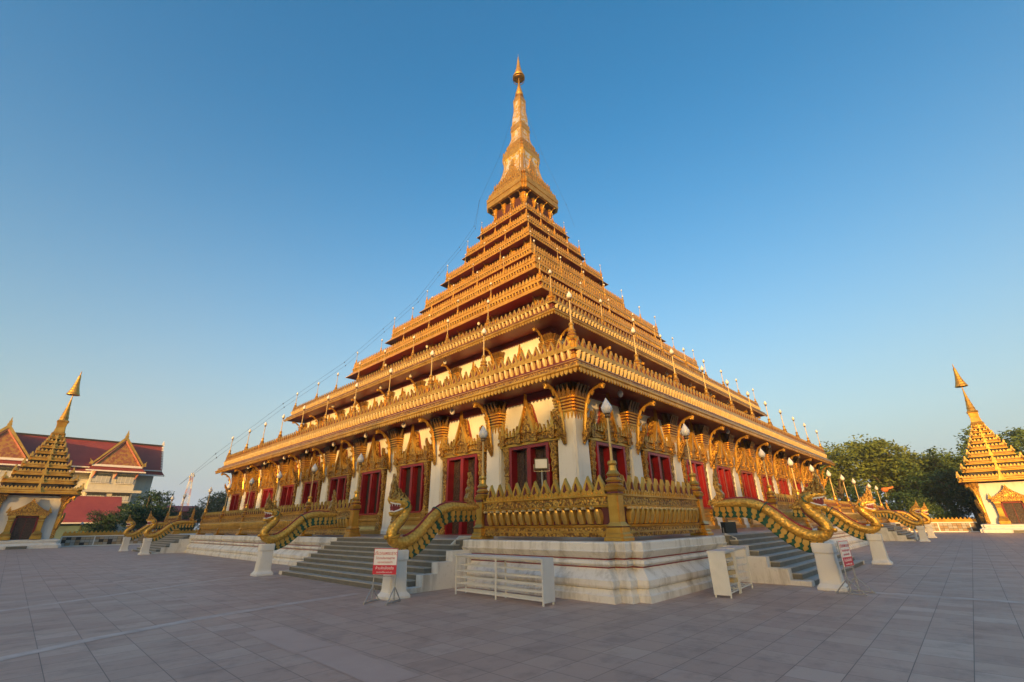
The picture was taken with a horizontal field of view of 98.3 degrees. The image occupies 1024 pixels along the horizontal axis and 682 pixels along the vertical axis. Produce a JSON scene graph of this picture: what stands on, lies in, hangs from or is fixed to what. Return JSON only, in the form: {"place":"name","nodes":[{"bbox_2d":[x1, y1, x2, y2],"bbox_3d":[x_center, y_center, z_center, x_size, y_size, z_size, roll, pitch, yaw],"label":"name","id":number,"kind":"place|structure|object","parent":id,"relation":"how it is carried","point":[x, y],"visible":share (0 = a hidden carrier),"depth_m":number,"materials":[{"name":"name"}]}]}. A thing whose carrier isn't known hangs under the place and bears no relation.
{"place":"outdoors","nodes":[
{"label":"outdoors","id":0,"kind":"place"},
{"bbox_2d":[0,417,164,531],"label":"temple hall","id":1,"kind":"structure","parent":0,"point":[126,469],"depth_m":83.37,"materials":[{"name":"red tile"}]},
{"bbox_2d":[0,468,12,477],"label":"window","id":2,"kind":"structure","parent":1,"relation":"in","point":[2,470],"depth_m":73.60,"materials":[{"name":"white glass"}]},
{"bbox_2d":[86,493,105,495],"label":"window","id":3,"kind":"structure","parent":1,"relation":"in","point":[88,494],"depth_m":80.49,"materials":[{"name":"white glass"}]},
{"bbox_2d":[90,473,111,483],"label":"window","id":4,"kind":"structure","parent":1,"relation":"in","point":[97,478],"depth_m":81.52,"materials":[{"name":"white glass"}]},
{"bbox_2d":[111,494,129,501],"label":"window","id":5,"kind":"structure","parent":1,"relation":"in","point":[125,497],"depth_m":82.96,"materials":[{"name":"white glass"}]},
{"bbox_2d":[115,474,135,483],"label":"window","id":6,"kind":"structure","parent":1,"relation":"in","point":[121,479],"depth_m":83.84,"materials":[{"name":"white glass"}]},
{"bbox_2d":[54,496,121,541],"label":"building","id":7,"kind":"structure","parent":0,"point":[77,509],"depth_m":73.47,"materials":[{"name":"red paint"}]},
{"bbox_2d":[180,473,194,505],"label":"telecom tower","id":8,"kind":"structure","parent":0,"point":[193,475],"depth_m":347.69,"materials":[{"name":"metal"}]},
{"bbox_2d":[0,532,1023,681],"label":"plaza pavement","id":9,"kind":"structure","parent":0,"point":[760,632],"depth_m":8.75,"materials":[{"name":"stone"}]},
{"bbox_2d":[118,537,130,550],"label":"pedestal","id":10,"kind":"object","parent":9,"relation":"on","point":[125,544],"visible":0.98,"depth_m":42.63,"materials":[{"name":"concrete"}]},
{"bbox_2d":[122,512,169,539],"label":"naga balustrade","id":11,"kind":"object","parent":10,"relation":"on","point":[131,523],"visible":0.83,"depth_m":43.53,"materials":[{"name":"gold metal"}]},
{"bbox_2d":[59,529,196,546],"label":"boundary wall","id":12,"kind":"structure","parent":9,"relation":"on","point":[78,538],"depth_m":58.49,"materials":[{"name":"white concrete"}]},
{"bbox_2d":[137,538,152,554],"bbox_3d":[-29.952,16.795,36.243,0.720,1.220,0.720,-21,-30,40],"label":"pedestal","id":13,"kind":"object","parent":9,"relation":"on","point":[145,546],"visible":1,"depth_m":36.07,"materials":[{"name":"concrete"}]},
{"bbox_2d":[142,509,196,541],"bbox_3d":[-29.038,15.628,37.777,0.511,2.637,3.640,-21,-30,40],"label":"naga balustrade","id":14,"kind":"object","parent":13,"relation":"on","point":[151,520],"visible":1,"depth_m":37.24,"materials":[{"name":"gold metal"}]},
{"bbox_2d":[132,534,194,553],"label":"staircase","id":15,"kind":"structure","parent":9,"relation":"on","point":[173,543],"depth_m":38.40,"materials":[{"name":"grey stone"}]},
{"bbox_2d":[90,582,419,681],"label":"replaced paving","id":16,"kind":"structure","parent":9,"relation":"on","point":[361,667],"depth_m":6.95,"materials":[{"name":"stone"}]},
{"bbox_2d":[250,544,274,575],"bbox_3d":[-10.734,9.466,19.218,0.720,1.220,0.720,-21,-30,40],"label":"pedestal","id":17,"kind":"object","parent":9,"relation":"on","point":[263,564],"visible":0.97,"depth_m":19.04,"materials":[{"name":"concrete"}]},
{"bbox_2d":[257,490,339,549],"bbox_3d":[-9.821,8.299,20.752,0.511,2.637,3.640,-21,-30,40],"label":"naga balustrade","id":18,"kind":"object","parent":17,"relation":"on","point":[293,530],"visible":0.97,"depth_m":20.13,"materials":[{"name":"gold metal"}]},
{"bbox_2d":[279,537,471,593],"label":"staircase","id":19,"kind":"structure","parent":9,"relation":"on","point":[431,566],"depth_m":15.81,"materials":[{"name":"grey stone"}]},
{"bbox_2d":[363,548,400,604],"bbox_3d":[-3.435,6.311,11.957,0.720,1.300,0.720,-7,-23,14],"label":"standing sign","id":20,"kind":"object","parent":9,"relation":"on","point":[385,561],"visible":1,"depth_m":12.01,"materials":[{"name":"grey metal"}]},
{"bbox_2d":[376,550,409,600],"bbox_3d":[-3.342,6.647,12.670,0.720,1.220,0.720,-21,-30,40],"label":"pedestal","id":21,"kind":"object","parent":9,"relation":"on","point":[388,582],"visible":0.68,"depth_m":12.43,"materials":[{"name":"white concrete"}]},
{"bbox_2d":[383,472,479,558],"bbox_3d":[-2.429,5.479,14.203,0.511,2.637,3.640,-21,-30,40],"label":"naga balustrade","id":22,"kind":"object","parent":21,"relation":"on","point":[418,538],"visible":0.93,"depth_m":13.50,"materials":[{"name":"gold metal"}]},
{"bbox_2d":[455,553,554,606],"bbox_3d":[-0.309,6.490,12.187,3.418,1.055,0.480,-21,-30,40],"label":"shoe rack","id":23,"kind":"object","parent":9,"relation":"on","point":[547,591],"visible":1,"depth_m":11.85,"materials":[{"name":"white metal"}]},
{"bbox_2d":[0,564,1023,660],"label":"paving strip","id":24,"kind":"object","parent":9,"relation":"attached to","point":[11,656],"visible":0.96,"depth_m":10.63,"materials":[{"name":"grey stone"}]},
{"bbox_2d":[184,57,895,604],"bbox_3d":[1.663,-14.638,64.524,59.340,80.200,59.340,-21,-30,40],"label":"pagoda","id":25,"kind":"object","parent":9,"relation":"on","point":[542,377],"visible":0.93,"depth_m":29.25,"materials":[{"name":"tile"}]},
{"bbox_2d":[167,512,181,533],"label":"terrace balustrade","id":26,"kind":"object","parent":25,"relation":"on","point":[174,518],"visible":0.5,"depth_m":45.99,"materials":[{"name":"gold metal"}]},
{"bbox_2d":[229,472,242,510],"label":"window","id":27,"kind":"structure","parent":25,"relation":"in","point":[236,495],"depth_m":48.94,"materials":[{"name":"red paint"}]},
{"bbox_2d":[243,468,258,508],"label":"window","id":28,"kind":"structure","parent":25,"relation":"in","point":[253,496],"depth_m":45.57,"materials":[{"name":"red paint"}]},
{"bbox_2d":[259,463,276,508],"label":"window","id":29,"kind":"structure","parent":25,"relation":"in","point":[267,486],"depth_m":42.93,"materials":[{"name":"red paint"}]},
{"bbox_2d":[195,491,361,536],"bbox_3d":[-17.774,12.405,30.943,28.127,2.140,0.627,-21,-30,40],"label":"terrace balustrade","id":30,"kind":"object","parent":25,"relation":"on","point":[246,520],"visible":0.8,"depth_m":27.65,"materials":[{"name":"gold metal"}]},
{"bbox_2d":[275,471,281,500],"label":"terrace lamp","id":31,"kind":"object","parent":30,"relation":"on","point":[279,476],"visible":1,"depth_m":30.05,"materials":[{"name":"gold metal"}]},
{"bbox_2d":[310,463,317,495],"bbox_3d":[-11.901,8.291,26.484,0.332,1.892,0.340,-21,-30,40],"label":"terrace lamp","id":32,"kind":"object","parent":30,"relation":"on","point":[314,468],"visible":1,"depth_m":26.57,"materials":[{"name":"white metal"}]},
{"bbox_2d":[356,453,363,490],"bbox_3d":[-7.906,6.767,22.945,0.332,1.892,0.340,-21,-30,40],"label":"terrace lamp","id":33,"kind":"object","parent":30,"relation":"on","point":[360,459],"visible":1,"depth_m":23.03,"materials":[{"name":"white metal"}]},
{"bbox_2d":[279,457,297,507],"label":"window","id":34,"kind":"structure","parent":25,"relation":"in","point":[288,484],"depth_m":39.70,"materials":[{"name":"red paint"}]},
{"bbox_2d":[300,451,322,506],"bbox_3d":[-16.405,12.272,36.294,3.940,6.430,0.670,-21,-30,40],"label":"window","id":35,"kind":"structure","parent":25,"relation":"in","point":[306,477],"depth_m":36.75,"materials":[{"name":"red paint"}]},
{"bbox_2d":[179,165,495,484],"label":"guy cable","id":36,"kind":"object","parent":25,"relation":"attached to","point":[353,354],"visible":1,"depth_m":57.15,"materials":[{"name":"black metal"}]},
{"bbox_2d":[326,443,351,503],"bbox_3d":[-12.965,10.960,33.246,3.940,6.430,0.670,-21,-30,40],"label":"window","id":37,"kind":"structure","parent":25,"relation":"in","point":[339,476],"depth_m":33.53,"materials":[{"name":"red paint"}]},
{"bbox_2d":[186,115,512,479],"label":"guy cable","id":38,"kind":"object","parent":25,"relation":"attached to","point":[375,339],"visible":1,"depth_m":58.51,"materials":[{"name":"black metal"}]},
{"bbox_2d":[356,435,387,533],"bbox_3d":[-9.507,9.655,30.214,3.940,6.430,0.720,-21,-30,40],"label":"door","id":39,"kind":"structure","parent":25,"relation":"in","point":[373,470],"depth_m":29.85,"materials":[{"name":"red paint"}]},
{"bbox_2d":[391,424,431,533],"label":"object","id":40,"kind":"structure","parent":25,"relation":"in","point":[413,467],"depth_m":26.89,"materials":[{"name":"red paint"}]},
{"bbox_2d":[450,536,470,544],"bbox_3d":[-1.751,7.541,15.341,1.021,1.462,0.110,13,-26,-31],"label":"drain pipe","id":41,"kind":"object","parent":25,"relation":"attached to","point":[461,537],"visible":0.38,"depth_m":15.54,"materials":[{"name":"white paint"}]},
{"bbox_2d":[438,411,486,534],"bbox_3d":[-2.643,7.061,24.087,3.940,6.510,0.670,-21,-30,40],"label":"door","id":42,"kind":"structure","parent":25,"relation":"in","point":[462,456],"depth_m":24.20,"materials":[{"name":"red paint"}]},
{"bbox_2d":[482,328,485,354],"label":"roof lamp","id":43,"kind":"object","parent":25,"relation":"on","point":[484,332],"visible":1,"depth_m":24.63,"materials":[{"name":"gold metal"}]},
{"bbox_2d":[498,394,559,492],"bbox_3d":[0.876,5.681,20.984,3.940,6.430,0.670,-21,-30,40],"label":"window","id":44,"kind":"structure","parent":25,"relation":"in","point":[528,442],"depth_m":21.22,"materials":[{"name":"red paint"}]},
{"bbox_2d":[533,458,549,537],"bbox_3d":[1.128,5.739,16.311,0.608,2.750,0.252,-4,-23,8],"label":"floodlight","id":45,"kind":"object","parent":25,"relation":"on","point":[541,464],"visible":0.93,"depth_m":16.66,"materials":[{"name":"white metal"}]},
{"bbox_2d":[566,291,571,321],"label":"roof lamp","id":46,"kind":"object","parent":25,"relation":"on","point":[569,295],"visible":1,"depth_m":20.89,"materials":[{"name":"gold metal"}]},
{"bbox_2d":[470,460,713,540],"bbox_3d":[2.869,6.012,16.238,6.207,2.140,6.207,-21,-30,40],"label":"terrace balustrade","id":47,"kind":"object","parent":25,"relation":"on","point":[621,509],"visible":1,"depth_m":13.92,"materials":[{"name":"gold metal"}]},
{"bbox_2d":[479,426,487,475],"bbox_3d":[-1.104,4.173,16.919,0.332,1.892,0.340,-21,-30,40],"label":"terrace lamp","id":48,"kind":"object","parent":47,"relation":"on","point":[483,434],"visible":1,"depth_m":17.00,"materials":[{"name":"gold metal"}]},
{"bbox_2d":[601,398,612,459],"bbox_3d":[2.912,2.642,13.361,0.332,1.892,0.340,-21,-30,40],"label":"terrace lamp","id":49,"kind":"object","parent":47,"relation":"on","point":[606,407],"visible":0.98,"depth_m":13.44,"materials":[{"name":"gold metal"}]},
{"bbox_2d":[681,424,692,472],"bbox_3d":[6.785,4.123,17.095,0.332,1.892,0.340,-21,-30,40],"label":"terrace lamp","id":50,"kind":"object","parent":47,"relation":"on","point":[685,431],"visible":1,"depth_m":17.18,"materials":[{"name":"gold metal"}]},
{"bbox_2d":[588,393,632,492],"bbox_3d":[4.644,5.658,21.068,0.670,6.430,3.940,-21,-30,40],"label":"window","id":51,"kind":"structure","parent":25,"relation":"in","point":[621,440],"depth_m":21.31,"materials":[{"name":"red paint"}]},
{"bbox_2d":[631,327,636,353],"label":"roof lamp","id":52,"kind":"object","parent":25,"relation":"on","point":[633,331],"visible":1,"depth_m":24.86,"materials":[{"name":"gold metal"}]},
{"bbox_2d":[640,409,675,485],"bbox_3d":[8.039,6.993,24.324,0.670,6.510,3.940,-21,-30,40],"label":"window","id":53,"kind":"structure","parent":25,"relation":"in","point":[657,453],"depth_m":24.71,"materials":[{"name":"red paint"}]},
{"bbox_2d":[681,421,719,528],"bbox_3d":[11.338,8.232,27.554,0.720,6.430,3.940,-21,-30,40],"label":"window","id":54,"kind":"structure","parent":25,"relation":"in","point":[699,457],"depth_m":27.74,"materials":[{"name":"red paint"}]},
{"bbox_2d":[712,431,746,527],"bbox_3d":[14.656,9.501,30.753,0.720,6.430,3.940,-21,-30,40],"label":"window","id":55,"kind":"structure","parent":25,"relation":"in","point":[723,464],"depth_m":31.01,"materials":[{"name":"red paint"}]},
{"bbox_2d":[737,439,764,526],"bbox_3d":[17.973,10.771,33.951,0.720,6.430,3.940,-21,-30,40],"label":"window","id":56,"kind":"structure","parent":25,"relation":"in","point":[746,475],"depth_m":34.03,"materials":[{"name":"red paint"}]},
{"bbox_2d":[755,446,774,501],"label":"window","id":57,"kind":"structure","parent":25,"relation":"in","point":[762,477],"depth_m":37.26,"materials":[{"name":"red paint"}]},
{"bbox_2d":[772,453,789,494],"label":"window","id":58,"kind":"structure","parent":25,"relation":"in","point":[782,479],"depth_m":40.86,"materials":[{"name":"red paint"}]},
{"bbox_2d":[786,456,801,492],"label":"window","id":59,"kind":"structure","parent":25,"relation":"in","point":[797,475],"depth_m":44.21,"materials":[{"name":"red paint"}]},
{"bbox_2d":[799,460,811,487],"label":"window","id":60,"kind":"structure","parent":25,"relation":"in","point":[809,478],"depth_m":47.33,"materials":[{"name":"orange paint"}]},
{"bbox_2d":[766,485,869,527],"bbox_3d":[22.916,12.147,31.850,0.627,2.140,28.127,-21,-30,40],"label":"terrace balustrade","id":61,"kind":"object","parent":25,"relation":"on","point":[781,502],"visible":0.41,"depth_m":25.70,"materials":[{"name":"gold metal"}]},
{"bbox_2d":[758,448,769,484],"bbox_3d":[13.344,6.633,23.418,0.332,1.892,0.340,-21,-30,40],"label":"terrace lamp","id":62,"kind":"object","parent":61,"relation":"on","point":[761,453],"visible":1,"depth_m":23.50,"materials":[{"name":"gold metal"}]},
{"bbox_2d":[787,458,797,489],"bbox_3d":[17.196,8.106,27.132,0.332,1.892,0.340,-21,-30,40],"label":"terrace lamp","id":63,"kind":"object","parent":61,"relation":"on","point":[790,462],"visible":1,"depth_m":27.21,"materials":[{"name":"gold metal"}]},
{"bbox_2d":[826,470,834,494],"bbox_3d":[24.796,11.014,34.459,0.332,1.892,0.340,-21,-30,40],"label":"terrace lamp","id":64,"kind":"object","parent":61,"relation":"on","point":[828,473],"visible":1,"depth_m":34.54,"materials":[{"name":"gold metal"}]},
{"bbox_2d":[875,503,890,522],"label":"terrace balustrade","id":65,"kind":"object","parent":25,"relation":"on","point":[883,519],"visible":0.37,"depth_m":49.10,"materials":[{"name":"gold metal"}]},
{"bbox_2d":[706,549,740,598],"bbox_3d":[5.838,6.358,12.178,0.480,1.115,1.018,-17,-28,34],"label":"shoe rack","id":66,"kind":"object","parent":9,"relation":"on","point":[719,569],"visible":0.98,"depth_m":11.85,"materials":[{"name":"white paint"}]},
{"bbox_2d":[717,546,752,592],"bbox_3d":[6.622,6.715,13.098,0.480,1.135,1.260,-18,-28,36],"label":"shoe rack","id":67,"kind":"object","parent":9,"relation":"on","point":[735,548],"visible":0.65,"depth_m":13.12,"materials":[{"name":"metal"}]},
{"bbox_2d":[714,530,864,586],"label":"staircase","id":68,"kind":"structure","parent":9,"relation":"on","point":[772,558],"depth_m":14.88,"materials":[{"name":"grey stone"}]},
{"bbox_2d":[720,522,737,532],"bbox_3d":[8.538,7.380,17.441,0.608,0.473,0.252,6,-23,-15],"label":"floodlight","id":69,"kind":"object","parent":68,"relation":"on","point":[728,527],"visible":0.82,"depth_m":17.35,"materials":[{"name":"black metal"}]},
{"bbox_2d":[810,542,850,591],"bbox_3d":[9.241,6.567,12.950,0.720,1.220,0.720,-21,-30,40],"label":"pedestal","id":70,"kind":"object","parent":9,"relation":"on","point":[830,574],"visible":0.91,"depth_m":12.77,"materials":[{"name":"white concrete"}]},
{"bbox_2d":[707,468,837,552],"bbox_3d":[8.245,5.412,14.441,3.640,2.637,0.511,-21,-30,40],"label":"naga balustrade","id":71,"kind":"object","parent":70,"relation":"on","point":[784,527],"visible":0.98,"depth_m":13.79,"materials":[{"name":"gold metal"}]},
{"bbox_2d":[835,540,875,595],"bbox_3d":[9.290,6.231,12.241,0.720,1.300,0.720,16,-28,-35],"label":"standing sign","id":72,"kind":"object","parent":9,"relation":"on","point":[845,554],"visible":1,"depth_m":12.22,"materials":[{"name":"grey metal"}]},
{"bbox_2d":[866,534,892,564],"bbox_3d":[16.369,9.294,19.822,0.720,1.220,0.720,-21,-30,40],"label":"pedestal","id":73,"kind":"object","parent":9,"relation":"on","point":[878,550],"visible":0.98,"depth_m":19.64,"materials":[{"name":"concrete"}]},
{"bbox_2d":[789,483,883,540],"bbox_3d":[15.374,8.139,21.313,3.640,2.637,0.511,-21,-30,40],"label":"naga balustrade","id":74,"kind":"object","parent":73,"relation":"on","point":[864,505],"visible":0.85,"depth_m":20.52,"materials":[{"name":"gold metal"}]},
{"bbox_2d":[877,523,919,540],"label":"staircase","id":75,"kind":"structure","parent":9,"relation":"on","point":[888,531],"depth_m":39.46,"materials":[{"name":"grey stone"}]},
{"bbox_2d":[894,527,917,539],"bbox_3d":[35.102,17.169,39.484,0.480,1.135,1.368,15,-27,-33],"label":"shoe rack","id":76,"kind":"object","parent":9,"relation":"on","point":[914,532],"visible":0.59,"depth_m":39.34,"materials":[{"name":"metal"}]},
{"bbox_2d":[916,526,930,541],"bbox_3d":[34.901,16.384,37.688,0.720,1.220,0.720,-21,-30,40],"label":"pedestal","id":77,"kind":"object","parent":9,"relation":"on","point":[923,536],"visible":1,"depth_m":37.50,"materials":[{"name":"concrete"}]},
{"bbox_2d":[872,500,924,528],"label":"naga balustrade","id":78,"kind":"object","parent":77,"relation":"on","point":[904,520],"visible":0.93,"depth_m":38.54,"materials":[{"name":"gold metal"}]},
{"bbox_2d":[924,524,936,537],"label":"pedestal","id":79,"kind":"object","parent":9,"relation":"on","point":[930,531],"visible":0.91,"depth_m":44.38,"materials":[{"name":"concrete"}]},
{"bbox_2d":[886,503,931,526],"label":"naga balustrade","id":80,"kind":"object","parent":79,"relation":"on","point":[923,510],"visible":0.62,"depth_m":45.27,"materials":[{"name":"gold metal"}]},
{"bbox_2d":[889,517,980,531],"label":"boundary wall","id":81,"kind":"structure","parent":9,"relation":"on","point":[956,524],"depth_m":60.14,"materials":[{"name":"beige concrete"}]},
{"bbox_2d":[952,364,1023,532],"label":"gate shrine","id":82,"kind":"object","parent":9,"relation":"on","point":[992,479],"visible":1,"depth_m":56.89,"materials":[{"name":"gold paint"}]},
{"bbox_2d":[1001,501,1023,532],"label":"door","id":83,"kind":"structure","parent":82,"relation":"in","point":[1014,511],"depth_m":54.81,"materials":[{"name":"red paint"}]},
{"bbox_2d":[0,0,1023,528],"label":"sky","id":84,"kind":"structure","parent":0,"point":[208,208],"materials":[{"name":"blue"}]},
{"label":"ground","id":85,"kind":"structure","parent":0,"visible":0},
{"bbox_2d":[0,372,84,549],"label":"gate shrine","id":86,"kind":"object","parent":85,"relation":"on","point":[37,491],"visible":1,"depth_m":53.95,"materials":[{"name":"gold paint"}]},
{"bbox_2d":[5,516,38,548],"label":"door","id":87,"kind":"structure","parent":86,"relation":"in","point":[22,528],"depth_m":52.30,"materials":[{"name":"red paint"}]},
{"bbox_2d":[77,510,127,532],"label":"tree","id":88,"kind":"object","parent":85,"relation":"on","point":[101,522],"visible":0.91,"depth_m":67.55,"materials":[{"name":"green plant"}]},
{"bbox_2d":[113,489,174,530],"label":"tree","id":89,"kind":"object","parent":85,"relation":"on","point":[138,513],"visible":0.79,"depth_m":72.84,"materials":[{"name":"green plant"}]},
{"bbox_2d":[142,505,180,530],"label":"tree","id":90,"kind":"object","parent":85,"relation":"on","point":[171,510],"visible":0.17,"depth_m":77.44,"materials":[{"name":"green plant"}]},
{"bbox_2d":[165,506,196,529],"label":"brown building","id":91,"kind":"structure","parent":85,"relation":"on","point":[185,510],"depth_m":116.26,"materials":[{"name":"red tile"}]},
{"bbox_2d":[179,523,199,530],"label":"tree","id":92,"kind":"object","parent":85,"relation":"on","point":[184,529],"visible":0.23,"depth_m":72.07,"materials":[{"name":"green plant"}]},
{"bbox_2d":[182,495,222,524],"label":"tree","id":93,"kind":"object","parent":85,"relation":"on","point":[199,510],"visible":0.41,"depth_m":117.89,"materials":[{"name":"green plant"}]},
{"bbox_2d":[209,491,227,512],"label":"tree","id":94,"kind":"object","parent":85,"relation":"on","point":[220,502],"visible":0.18,"depth_m":118.18,"materials":[{"name":"green plant"}]},
{"bbox_2d":[820,441,881,501],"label":"tree","id":95,"kind":"object","parent":85,"relation":"on","point":[836,455],"visible":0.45,"depth_m":80.04,"materials":[{"name":"green plant"}]},
{"bbox_2d":[843,440,891,503],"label":"tree","id":96,"kind":"object","parent":85,"relation":"on","point":[862,460],"visible":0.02,"depth_m":87.39,"materials":[{"name":"green plant"}]},
{"bbox_2d":[842,485,893,508],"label":"tree","id":97,"kind":"object","parent":85,"relation":"on","point":[860,492],"visible":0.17,"depth_m":75.65,"materials":[{"name":"green plant"}]},
{"bbox_2d":[879,502,906,519],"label":"tree","id":98,"kind":"object","parent":85,"relation":"on","point":[893,506],"visible":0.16,"depth_m":69.81,"materials":[{"name":"green plant"}]},
{"bbox_2d":[841,434,949,510],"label":"tree","id":99,"kind":"object","parent":85,"relation":"on","point":[870,455],"visible":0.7,"depth_m":76.63,"materials":[{"name":"green plant"}]},
{"bbox_2d":[860,449,961,494],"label":"tree","id":100,"kind":"object","parent":85,"relation":"on","point":[903,457],"visible":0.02,"depth_m":79.46,"materials":[{"name":"green plant"}]},
{"bbox_2d":[883,473,957,514],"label":"tree","id":101,"kind":"object","parent":85,"relation":"on","point":[928,494],"visible":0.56,"depth_m":69.61,"materials":[{"name":"green plant"}]},
{"bbox_2d":[899,493,947,518],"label":"clipped bush","id":102,"kind":"object","parent":85,"relation":"on","point":[927,506],"visible":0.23,"depth_m":65.46,"materials":[{"name":"green plant"}]},
{"bbox_2d":[882,446,967,516],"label":"tree","id":103,"kind":"object","parent":85,"relation":"on","point":[943,468],"visible":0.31,"depth_m":72.84,"materials":[{"name":"green plant"}]},
{"bbox_2d":[912,467,981,528],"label":"tree","id":104,"kind":"object","parent":85,"relation":"on","point":[964,497],"visible":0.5,"depth_m":66.43,"materials":[{"name":"green plant"}]},
{"bbox_2d":[928,503,972,518],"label":"tree","id":105,"kind":"object","parent":85,"relation":"on","point":[949,513],"visible":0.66,"depth_m":64.29,"materials":[{"name":"green plant"}]},
{"bbox_2d":[925,450,986,523],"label":"tree","id":106,"kind":"object","parent":85,"relation":"on","point":[982,519],"visible":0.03,"depth_m":73.06,"materials":[{"name":"green plant"}]},
{"bbox_2d":[951,425,1012,451],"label":"tree","id":107,"kind":"object","parent":85,"relation":"on","point":[965,439],"visible":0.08,"depth_m":79.79,"materials":[{"name":"green plant"}]},
{"bbox_2d":[995,427,1023,458],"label":"tree","id":108,"kind":"object","parent":85,"relation":"on","point":[1017,438],"visible":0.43,"depth_m":66.86,"materials":[{"name":"green plant"}]},
{"bbox_2d":[1001,426,1023,448],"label":"tree","id":109,"kind":"object","parent":85,"relation":"on","point":[1015,432],"visible":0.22,"depth_m":79.13,"materials":[{"name":"green plant"}]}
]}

